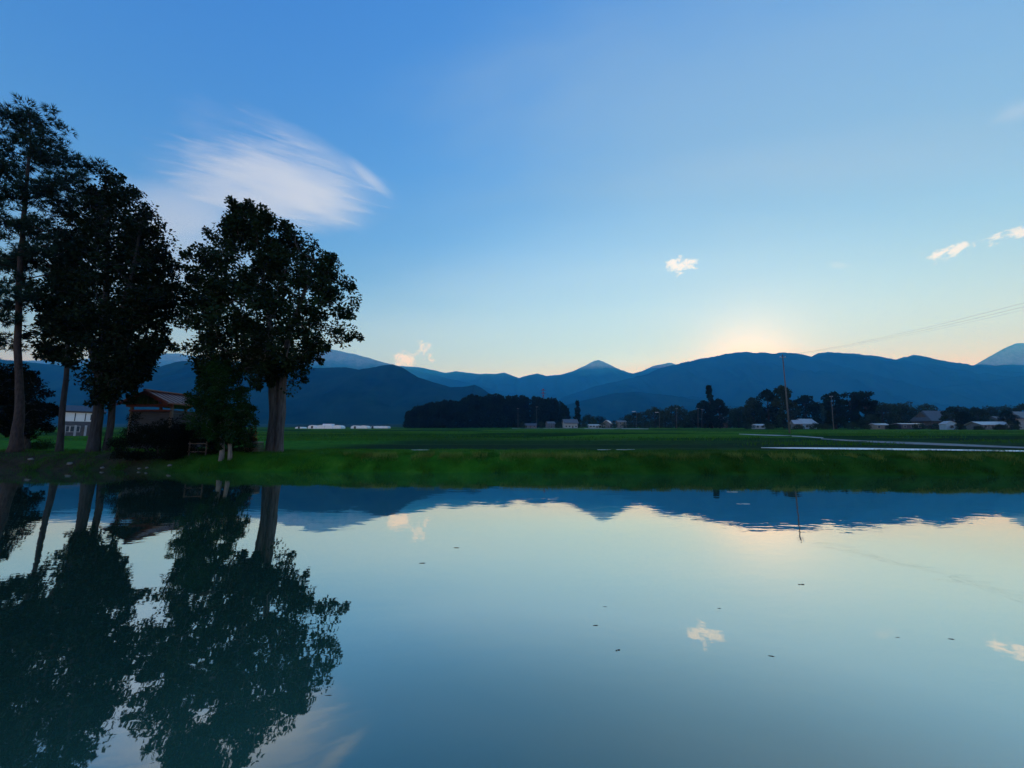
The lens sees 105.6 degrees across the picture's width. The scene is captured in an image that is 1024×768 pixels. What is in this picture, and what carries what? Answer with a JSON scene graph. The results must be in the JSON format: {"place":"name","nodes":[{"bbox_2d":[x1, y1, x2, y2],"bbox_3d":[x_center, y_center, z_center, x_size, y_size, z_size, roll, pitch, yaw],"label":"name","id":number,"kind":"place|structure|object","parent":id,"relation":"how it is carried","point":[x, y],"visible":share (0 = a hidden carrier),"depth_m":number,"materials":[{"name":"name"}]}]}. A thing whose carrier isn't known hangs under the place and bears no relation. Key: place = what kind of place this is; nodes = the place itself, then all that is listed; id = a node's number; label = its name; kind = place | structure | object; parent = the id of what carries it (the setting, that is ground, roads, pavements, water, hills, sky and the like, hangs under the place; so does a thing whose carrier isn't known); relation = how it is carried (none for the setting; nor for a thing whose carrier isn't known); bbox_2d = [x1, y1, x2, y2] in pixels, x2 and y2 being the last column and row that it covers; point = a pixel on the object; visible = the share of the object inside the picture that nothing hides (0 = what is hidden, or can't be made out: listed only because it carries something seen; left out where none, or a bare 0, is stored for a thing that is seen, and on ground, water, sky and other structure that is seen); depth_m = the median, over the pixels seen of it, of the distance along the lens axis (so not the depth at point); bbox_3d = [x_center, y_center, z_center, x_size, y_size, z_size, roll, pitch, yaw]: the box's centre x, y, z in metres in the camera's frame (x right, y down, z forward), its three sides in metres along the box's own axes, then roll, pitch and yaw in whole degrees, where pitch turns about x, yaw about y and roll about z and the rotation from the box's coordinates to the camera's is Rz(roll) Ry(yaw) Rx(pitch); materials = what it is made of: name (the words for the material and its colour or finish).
{"place":"outdoors","nodes":[
{"label":"outdoors","id":0,"kind":"place"},
{"bbox_2d":[24,350,529,403],"bbox_3d":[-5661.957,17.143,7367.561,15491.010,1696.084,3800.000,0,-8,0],"label":"mountain","id":1,"kind":"structure","parent":0,"point":[334,358],"depth_m":7912.15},
{"bbox_2d":[0,359,602,423],"bbox_3d":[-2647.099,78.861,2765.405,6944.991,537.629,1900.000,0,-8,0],"label":"hill","id":2,"kind":"structure","parent":0,"point":[388,394],"depth_m":2328.44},
{"bbox_2d":[0,470,1023,767],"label":"pond water","id":3,"kind":"structure","parent":0,"point":[258,618],"depth_m":3.65,"materials":[{"name":"blue liquid"}]},
{"bbox_2d":[0,423,1023,475],"bbox_3d":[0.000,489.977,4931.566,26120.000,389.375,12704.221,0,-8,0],"label":"ground","id":4,"kind":"structure","parent":0,"point":[543,443],"depth_m":32.91,"materials":[{"name":"green plant"}]},
{"bbox_2d":[0,363,58,449],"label":"evergreen tree","id":5,"kind":"object","parent":4,"relation":"on","point":[36,410],"visible":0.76,"depth_m":26.30,"materials":[{"name":"green plant"}]},
{"bbox_2d":[31,439,55,449],"bbox_3d":[-32.779,4.292,27.226,1.294,0.911,1.331,0,-8,0],"label":"shrub","id":6,"kind":"object","parent":4,"relation":"on","point":[38,445],"visible":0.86,"depth_m":26.93,"materials":[{"name":"green plant"}]},
{"bbox_2d":[0,91,115,452],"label":"pine tree","id":7,"kind":"object","parent":4,"relation":"on","point":[20,257],"visible":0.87,"depth_m":24.59,"materials":[{"name":"green plant"}]},
{"bbox_2d":[22,228,99,451],"bbox_3d":[-29.400,-3.390,25.223,6.342,15.881,3.003,-4,-9,28],"label":"broadleaf tree","id":8,"kind":"object","parent":4,"relation":"on","point":[48,350],"visible":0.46,"depth_m":24.73,"materials":[{"name":"green plant"}]},
{"bbox_2d":[65,405,106,435],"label":"house","id":9,"kind":"structure","parent":4,"relation":"on","point":[77,420],"depth_m":83.86,"materials":[{"name":"white paint"}]},
{"bbox_2d":[69,426,80,431],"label":"window","id":10,"kind":"structure","parent":9,"relation":"in","point":[71,427],"depth_m":83.22,"materials":[{"name":"glass"}]},
{"bbox_2d":[41,167,185,451],"bbox_3d":[-25.866,-5.133,25.134,12.022,19.266,5.702,-3,-9,23],"label":"broadleaf tree","id":11,"kind":"object","parent":4,"relation":"on","point":[101,357],"visible":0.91,"depth_m":23.62,"materials":[{"name":"green plant"}]},
{"bbox_2d":[106,436,129,450],"bbox_3d":[-24.050,3.728,23.719,1.116,1.079,1.074,0,-8,0],"label":"shrub","id":12,"kind":"object","parent":4,"relation":"on","point":[114,444],"visible":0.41,"depth_m":23.56,"materials":[{"name":"green plant"}]},
{"bbox_2d":[94,234,195,450],"bbox_3d":[-23.792,-2.821,24.948,7.140,14.614,4.100,-6,-10,36],"label":"broadleaf tree","id":13,"kind":"object","parent":4,"relation":"on","point":[163,331],"visible":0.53,"depth_m":24.27,"materials":[{"name":"green plant"}]},
{"bbox_2d":[104,411,196,460],"bbox_3d":[-19.558,2.862,21.351,4.637,2.683,2.637,0,-8,0],"label":"shrub","id":14,"kind":"object","parent":4,"relation":"on","point":[150,435],"visible":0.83,"depth_m":20.75,"materials":[{"name":"green plant"}]},
{"bbox_2d":[116,389,208,449],"bbox_3d":[-24.555,2.846,28.413,3.391,4.314,5.690,0,-8,0],"label":"shrine hut","id":15,"kind":"object","parent":4,"relation":"on","point":[161,400],"visible":0.39,"depth_m":26.43,"materials":[{"name":"brown wood"}]},
{"bbox_2d":[187,441,207,454],"bbox_3d":[-17.129,3.608,21.135,1.000,0.950,0.110,0,-8,0],"label":"fence","id":16,"kind":"object","parent":4,"relation":"on","point":[190,443],"visible":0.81,"depth_m":21.13,"materials":[{"name":"brown wood"}]},
{"bbox_2d":[169,421,227,455],"bbox_3d":[-17.508,2.977,21.917,3.272,2.179,2.183,0,-8,0],"label":"shrub","id":17,"kind":"object","parent":4,"relation":"on","point":[210,446],"visible":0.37,"depth_m":21.32,"materials":[{"name":"green plant"}]},
{"bbox_2d":[181,355,259,460],"bbox_3d":[-15.904,1.308,21.141,3.339,5.994,4.854,7,-11,-42],"label":"garden tree","id":18,"kind":"object","parent":4,"relation":"on","point":[217,409],"visible":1,"depth_m":20.50,"materials":[{"name":"green plant"}]},
{"bbox_2d":[225,426,256,452],"bbox_3d":[-15.512,3.077,22.151,1.809,1.858,1.317,0,-8,0],"label":"shrub","id":19,"kind":"object","parent":4,"relation":"on","point":[239,448],"visible":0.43,"depth_m":22.06,"materials":[{"name":"green plant"}]},
{"bbox_2d":[243,442,263,451],"bbox_3d":[-15.096,3.660,22.720,0.912,0.570,0.592,0,-8,0],"label":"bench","id":20,"kind":"object","parent":4,"relation":"on","point":[256,449],"visible":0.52,"depth_m":22.49,"materials":[{"name":"brown wood"}]},
{"bbox_2d":[170,195,364,452],"bbox_3d":[-15.636,-3.908,25.023,16.311,16.924,9.104,-6,-10,39],"label":"broadleaf tree","id":21,"kind":"object","parent":4,"relation":"on","point":[258,348],"visible":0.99,"depth_m":22.35,"materials":[{"name":"green plant"}]},
{"bbox_2d":[308,424,344,428],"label":"greenhouse","id":22,"kind":"object","parent":4,"relation":"on","point":[328,426],"visible":0.98,"depth_m":294.37,"materials":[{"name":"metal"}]},
{"bbox_2d":[351,426,370,428],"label":"greenhouse","id":23,"kind":"object","parent":4,"relation":"on","point":[360,427],"visible":0.95,"depth_m":304.20,"materials":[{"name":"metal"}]},
{"bbox_2d":[402,393,570,427],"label":"cedar wood","id":24,"kind":"object","parent":4,"relation":"on","point":[475,411],"visible":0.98,"depth_m":384.57,"materials":[{"name":"green plant"}]},
{"bbox_2d":[0,430,1023,445],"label":"rice plants","id":25,"kind":"object","parent":4,"relation":"on","point":[904,434],"visible":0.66,"depth_m":71.27,"materials":[{"name":"green plant"}]},
{"bbox_2d":[20,459,1023,475],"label":"waterside grass","id":26,"kind":"structure","parent":4,"relation":"on","point":[118,467],"depth_m":18.96,"materials":[{"name":"green plant"}]},
{"bbox_2d":[524,423,536,427],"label":"house","id":27,"kind":"structure","parent":4,"relation":"on","point":[531,425],"depth_m":325.41,"materials":[{"name":"grey"}]},
{"bbox_2d":[545,421,555,427],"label":"house","id":28,"kind":"structure","parent":4,"relation":"on","point":[549,424],"depth_m":350.59,"materials":[{"name":"grey"}]},
{"bbox_2d":[561,419,578,427],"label":"farmhouse","id":29,"kind":"object","parent":4,"relation":"on","point":[569,423],"visible":0.89,"depth_m":325.52,"materials":[{"name":"grey tile"}]},
{"bbox_2d":[573,400,580,425],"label":"cypress tree","id":30,"kind":"object","parent":4,"relation":"on","point":[577,416],"visible":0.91,"depth_m":348.77,"materials":[{"name":"green plant"}]},
{"bbox_2d":[582,413,596,427],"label":"dark tree","id":31,"kind":"object","parent":4,"relation":"on","point":[588,417],"visible":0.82,"depth_m":356.54,"materials":[{"name":"green plant"}]},
{"bbox_2d":[587,424,601,427],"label":"warehouse","id":32,"kind":"structure","parent":4,"relation":"on","point":[592,425],"depth_m":325.15,"materials":[{"name":"metal"}]},
{"bbox_2d":[591,415,604,423],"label":"dark tree","id":33,"kind":"object","parent":4,"relation":"on","point":[601,420],"visible":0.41,"depth_m":371.27,"materials":[{"name":"green plant"}]},
{"bbox_2d":[603,420,612,427],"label":"house","id":34,"kind":"structure","parent":4,"relation":"on","point":[608,423],"depth_m":320.34,"materials":[{"name":"grey"}]},
{"bbox_2d":[615,420,626,427],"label":"house","id":35,"kind":"structure","parent":4,"relation":"on","point":[619,422],"depth_m":315.77,"materials":[{"name":"grey tile"}]},
{"bbox_2d":[624,412,645,427],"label":"leafy tree","id":36,"kind":"object","parent":4,"relation":"on","point":[633,420],"visible":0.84,"depth_m":347.00,"materials":[{"name":"green plant"}]},
{"bbox_2d":[635,411,657,427],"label":"leafy tree","id":37,"kind":"object","parent":4,"relation":"on","point":[645,418],"visible":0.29,"depth_m":369.54,"materials":[{"name":"green plant"}]},
{"bbox_2d":[640,407,665,427],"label":"leafy tree","id":38,"kind":"object","parent":4,"relation":"on","point":[655,411],"visible":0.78,"depth_m":340.84,"materials":[{"name":"green plant"}]},
{"bbox_2d":[651,409,677,427],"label":"leafy tree","id":39,"kind":"object","parent":4,"relation":"on","point":[664,421],"visible":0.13,"depth_m":364.59,"materials":[{"name":"green plant"}]},
{"bbox_2d":[658,404,694,427],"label":"leafy tree","id":40,"kind":"object","parent":4,"relation":"on","point":[670,417],"visible":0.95,"depth_m":327.44,"materials":[{"name":"green plant"}]},
{"bbox_2d":[683,411,699,427],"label":"leafy tree","id":41,"kind":"object","parent":4,"relation":"on","point":[692,421],"visible":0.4,"depth_m":341.29,"materials":[{"name":"green plant"}]},
{"bbox_2d":[693,400,712,427],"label":"leafy tree","id":42,"kind":"object","parent":4,"relation":"on","point":[702,422],"visible":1,"depth_m":289.92,"materials":[{"name":"green plant"}]},
{"bbox_2d":[704,385,714,427],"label":"pointed tree","id":43,"kind":"object","parent":4,"relation":"on","point":[709,395],"visible":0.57,"depth_m":300.35,"materials":[{"name":"green plant"}]},
{"bbox_2d":[709,398,729,427],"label":"leafy tree","id":44,"kind":"object","parent":4,"relation":"on","point":[722,409],"visible":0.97,"depth_m":290.15,"materials":[{"name":"green plant"}]},
{"bbox_2d":[716,406,737,427],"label":"leafy tree","id":45,"kind":"object","parent":4,"relation":"on","point":[731,419],"visible":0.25,"depth_m":357.37,"materials":[{"name":"green plant"}]},
{"bbox_2d":[726,409,752,427],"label":"leafy tree","id":46,"kind":"object","parent":4,"relation":"on","point":[736,412],"visible":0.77,"depth_m":318.26,"materials":[{"name":"green plant"}]},
{"bbox_2d":[731,406,751,427],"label":"leafy tree","id":47,"kind":"object","parent":4,"relation":"on","point":[741,407],"visible":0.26,"depth_m":349.01,"materials":[{"name":"green plant"}]},
{"bbox_2d":[742,397,764,426],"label":"dark tree","id":48,"kind":"object","parent":4,"relation":"on","point":[749,405],"visible":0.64,"depth_m":283.92,"materials":[{"name":"green plant"}]},
{"bbox_2d":[752,424,765,428],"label":"shed","id":49,"kind":"structure","parent":4,"relation":"on","point":[758,426],"depth_m":226.94,"materials":[{"name":"metal"}]},
{"bbox_2d":[751,388,784,428],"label":"dark tree","id":50,"kind":"object","parent":4,"relation":"on","point":[766,416],"visible":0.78,"depth_m":269.43,"materials":[{"name":"green plant"}]},
{"bbox_2d":[761,423,776,428],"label":"bush","id":51,"kind":"object","parent":4,"relation":"on","point":[772,425],"visible":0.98,"depth_m":220.03,"materials":[{"name":"green plant"}]},
{"bbox_2d":[770,385,800,428],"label":"dark tree","id":52,"kind":"object","parent":4,"relation":"on","point":[779,391],"visible":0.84,"depth_m":259.35,"materials":[{"name":"green plant"}]},
{"bbox_2d":[780,354,790,433],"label":"utility pole","id":53,"kind":"object","parent":4,"relation":"on","point":[782,357],"visible":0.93,"depth_m":92.29,"materials":[{"name":"wood"}]},
{"bbox_2d":[790,420,803,428],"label":"house","id":54,"kind":"structure","parent":4,"relation":"on","point":[794,422],"depth_m":226.07,"materials":[{"name":"grey"}]},
{"bbox_2d":[792,424,804,428],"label":"bush","id":55,"kind":"object","parent":4,"relation":"on","point":[796,426],"visible":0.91,"depth_m":210.78,"materials":[{"name":"green plant"}]},
{"bbox_2d":[791,395,821,423],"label":"dark tree","id":56,"kind":"object","parent":4,"relation":"on","point":[814,408],"visible":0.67,"depth_m":267.35,"materials":[{"name":"green plant"}]},
{"bbox_2d":[797,419,816,428],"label":"house","id":57,"kind":"structure","parent":4,"relation":"on","point":[806,422],"depth_m":230.85,"materials":[{"name":"grey"}]},
{"bbox_2d":[807,422,819,428],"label":"bush","id":58,"kind":"object","parent":4,"relation":"on","point":[814,426],"visible":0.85,"depth_m":213.92,"materials":[{"name":"green plant"}]},
{"bbox_2d":[804,401,828,423],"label":"leafy tree","id":59,"kind":"object","parent":4,"relation":"on","point":[821,406],"visible":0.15,"depth_m":326.07,"materials":[{"name":"green plant"}]},
{"bbox_2d":[815,423,831,428],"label":"bush","id":60,"kind":"object","parent":4,"relation":"on","point":[825,425],"visible":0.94,"depth_m":208.18,"materials":[{"name":"green plant"}]},
{"bbox_2d":[820,405,840,427],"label":"leafy tree","id":61,"kind":"object","parent":4,"relation":"on","point":[823,414],"visible":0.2,"depth_m":321.15,"materials":[{"name":"green plant"}]},
{"bbox_2d":[820,391,848,428],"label":"dark tree","id":62,"kind":"object","parent":4,"relation":"on","point":[837,408],"visible":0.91,"depth_m":222.97,"materials":[{"name":"green plant"}]},
{"bbox_2d":[838,391,863,428],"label":"dark tree","id":63,"kind":"object","parent":4,"relation":"on","point":[854,409],"visible":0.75,"depth_m":219.89,"materials":[{"name":"green plant"}]},
{"bbox_2d":[843,422,859,428],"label":"bush","id":64,"kind":"object","parent":4,"relation":"on","point":[848,426],"visible":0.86,"depth_m":204.64,"materials":[{"name":"green plant"}]},
{"bbox_2d":[851,390,880,426],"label":"dark tree","id":65,"kind":"object","parent":4,"relation":"on","point":[868,404],"visible":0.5,"depth_m":223.62,"materials":[{"name":"green plant"}]},
{"bbox_2d":[860,424,871,429],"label":"bush","id":66,"kind":"object","parent":4,"relation":"on","point":[865,426],"visible":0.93,"depth_m":194.42,"materials":[{"name":"green plant"}]},
{"bbox_2d":[857,414,880,424],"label":"leafy tree","id":67,"kind":"object","parent":4,"relation":"on","point":[872,417],"visible":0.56,"depth_m":208.79,"materials":[{"name":"green plant"}]},
{"bbox_2d":[869,423,888,428],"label":"shed","id":68,"kind":"structure","parent":4,"relation":"on","point":[878,425],"depth_m":202.11,"materials":[{"name":"metal"}]},
{"bbox_2d":[862,401,904,424],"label":"leafy tree","id":69,"kind":"object","parent":4,"relation":"on","point":[887,418],"visible":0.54,"depth_m":231.22,"materials":[{"name":"green plant"}]},
{"bbox_2d":[878,403,908,423],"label":"leafy tree","id":70,"kind":"object","parent":4,"relation":"on","point":[890,404],"visible":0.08,"depth_m":307.70,"materials":[{"name":"green plant"}]},
{"bbox_2d":[887,403,917,422],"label":"leafy tree","id":71,"kind":"object","parent":4,"relation":"on","point":[902,409],"visible":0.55,"depth_m":257.76,"materials":[{"name":"green plant"}]},
{"bbox_2d":[893,423,921,428],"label":"carport","id":72,"kind":"object","parent":4,"relation":"on","point":[904,425],"visible":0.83,"depth_m":211.40,"materials":[{"name":"paint"}]},
{"bbox_2d":[911,422,926,428],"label":"bush","id":73,"kind":"object","parent":4,"relation":"on","point":[923,426],"visible":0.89,"depth_m":198.60,"materials":[{"name":"green plant"}]},
{"bbox_2d":[905,403,940,420],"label":"leafy tree","id":74,"kind":"object","parent":4,"relation":"on","point":[927,406],"visible":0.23,"depth_m":302.74,"materials":[{"name":"green plant"}]},
{"bbox_2d":[909,411,956,428],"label":"farmhouse","id":75,"kind":"object","parent":4,"relation":"on","point":[926,418],"visible":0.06,"depth_m":246.47,"materials":[{"name":"grey metal"}]},
{"bbox_2d":[928,423,939,429],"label":"bush","id":76,"kind":"object","parent":4,"relation":"on","point":[934,425],"visible":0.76,"depth_m":189.28,"materials":[{"name":"green plant"}]},
{"bbox_2d":[938,421,957,429],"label":"shed","id":77,"kind":"structure","parent":4,"relation":"on","point":[944,425],"depth_m":182.68,"materials":[{"name":"white"}]},
{"bbox_2d":[938,406,963,422],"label":"dark tree","id":78,"kind":"object","parent":4,"relation":"on","point":[949,411],"visible":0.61,"depth_m":219.12,"materials":[{"name":"green plant"}]},
{"bbox_2d":[949,423,965,429],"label":"bush","id":79,"kind":"object","parent":4,"relation":"on","point":[957,425],"visible":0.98,"depth_m":178.50,"materials":[{"name":"green plant"}]},
{"bbox_2d":[952,405,977,420],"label":"leafy tree","id":80,"kind":"object","parent":4,"relation":"on","point":[963,408],"visible":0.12,"depth_m":298.38,"materials":[{"name":"green plant"}]},
{"bbox_2d":[955,411,976,427],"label":"dark tree","id":81,"kind":"object","parent":4,"relation":"on","point":[965,417],"visible":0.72,"depth_m":198.29,"materials":[{"name":"green plant"}]},
{"bbox_2d":[972,426,985,429],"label":"bush","id":82,"kind":"object","parent":4,"relation":"on","point":[978,428],"visible":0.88,"depth_m":170.43,"materials":[{"name":"green plant"}]},
{"bbox_2d":[968,407,991,421],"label":"leafy tree","id":83,"kind":"object","parent":4,"relation":"on","point":[981,411],"visible":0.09,"depth_m":293.23,"materials":[{"name":"green plant"}]},
{"bbox_2d":[967,407,996,421],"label":"leafy tree","id":84,"kind":"object","parent":4,"relation":"on","point":[973,411],"visible":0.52,"depth_m":227.62,"materials":[{"name":"green plant"}]},
{"bbox_2d":[970,405,1001,421],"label":"leafy tree","id":85,"kind":"object","parent":4,"relation":"on","point":[992,409],"visible":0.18,"depth_m":298.19,"materials":[{"name":"green plant"}]},
{"bbox_2d":[963,422,1010,429],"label":"house","id":86,"kind":"structure","parent":4,"relation":"on","point":[986,425],"depth_m":182.03,"materials":[{"name":"grey"}]},
{"bbox_2d":[992,424,1008,429],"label":"bush","id":87,"kind":"object","parent":4,"relation":"on","point":[999,427],"visible":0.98,"depth_m":172.46,"materials":[{"name":"green plant"}]},
{"bbox_2d":[989,405,1017,415],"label":"leafy tree","id":88,"kind":"object","parent":4,"relation":"on","point":[1001,408],"visible":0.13,"depth_m":295.54,"materials":[{"name":"green plant"}]},
{"bbox_2d":[995,410,1020,428],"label":"dark tree","id":89,"kind":"object","parent":4,"relation":"on","point":[1007,415],"visible":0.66,"depth_m":186.57,"materials":[{"name":"green plant"}]},
{"bbox_2d":[996,411,1023,428],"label":"house","id":90,"kind":"structure","parent":4,"relation":"on","point":[1021,416],"depth_m":195.35,"materials":[{"name":"grey tile"}]},
{"bbox_2d":[1004,421,1021,429],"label":"bush","id":91,"kind":"object","parent":4,"relation":"on","point":[1014,426],"visible":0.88,"depth_m":174.18,"materials":[{"name":"green plant"}]},
{"bbox_2d":[1007,403,1023,411],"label":"leafy tree","id":92,"kind":"object","parent":4,"relation":"on","point":[1020,408],"visible":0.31,"depth_m":290.90,"materials":[{"name":"green plant"}]},
{"bbox_2d":[0,0,1023,377],"label":"sky","id":93,"kind":"structure","parent":0,"point":[517,188],"materials":[{"name":"blue"}]},
{"bbox_2d":[400,366,659,401],"bbox_3d":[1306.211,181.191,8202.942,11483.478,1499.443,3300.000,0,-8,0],"label":"mountain","id":94,"kind":"structure","parent":0,"point":[557,387],"depth_m":8766.04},
{"bbox_2d":[512,428,637,428],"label":"farm track","id":95,"kind":"structure","parent":0,"point":[604,428],"depth_m":260.86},
{"bbox_2d":[561,360,675,374],"bbox_3d":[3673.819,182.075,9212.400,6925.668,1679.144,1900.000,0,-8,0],"label":"mountain","id":96,"kind":"structure","parent":0,"point":[597,364],"depth_m":9614.74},
{"bbox_2d":[343,449,1023,464],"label":"seed grass","id":97,"kind":"structure","parent":0,"point":[705,455],"depth_m":19.62,"materials":[{"name":"green plant"}]},
{"bbox_2d":[567,392,849,422],"bbox_3d":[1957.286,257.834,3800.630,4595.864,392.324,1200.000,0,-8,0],"label":"hill","id":98,"kind":"structure","parent":0,"point":[613,406],"depth_m":3711.45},
{"bbox_2d":[743,434,822,437],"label":"farm track","id":99,"kind":"structure","parent":0,"point":[783,435],"depth_m":78.27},
{"bbox_2d":[558,352,1023,417],"bbox_3d":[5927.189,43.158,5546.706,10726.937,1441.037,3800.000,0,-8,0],"label":"mountain","id":100,"kind":"structure","parent":0,"point":[739,379],"depth_m":5446.57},
{"bbox_2d":[767,447,1023,451],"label":"path","id":101,"kind":"structure","parent":0,"point":[898,449],"depth_m":32.57,"materials":[{"name":"concrete"}]},
{"bbox_2d":[809,376,1023,416],"bbox_3d":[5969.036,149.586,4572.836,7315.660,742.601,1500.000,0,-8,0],"label":"hill","id":102,"kind":"structure","parent":0,"point":[976,391],"depth_m":4678.71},
{"bbox_2d":[821,438,1023,448],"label":"road","id":103,"kind":"structure","parent":0,"point":[945,444],"depth_m":41.92,"materials":[{"name":"grey asphalt"}]},
{"bbox_2d":[975,343,1023,365],"bbox_3d":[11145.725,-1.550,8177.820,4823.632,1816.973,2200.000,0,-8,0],"label":"mountain","id":104,"kind":"structure","parent":0,"point":[1012,354],"depth_m":8284.01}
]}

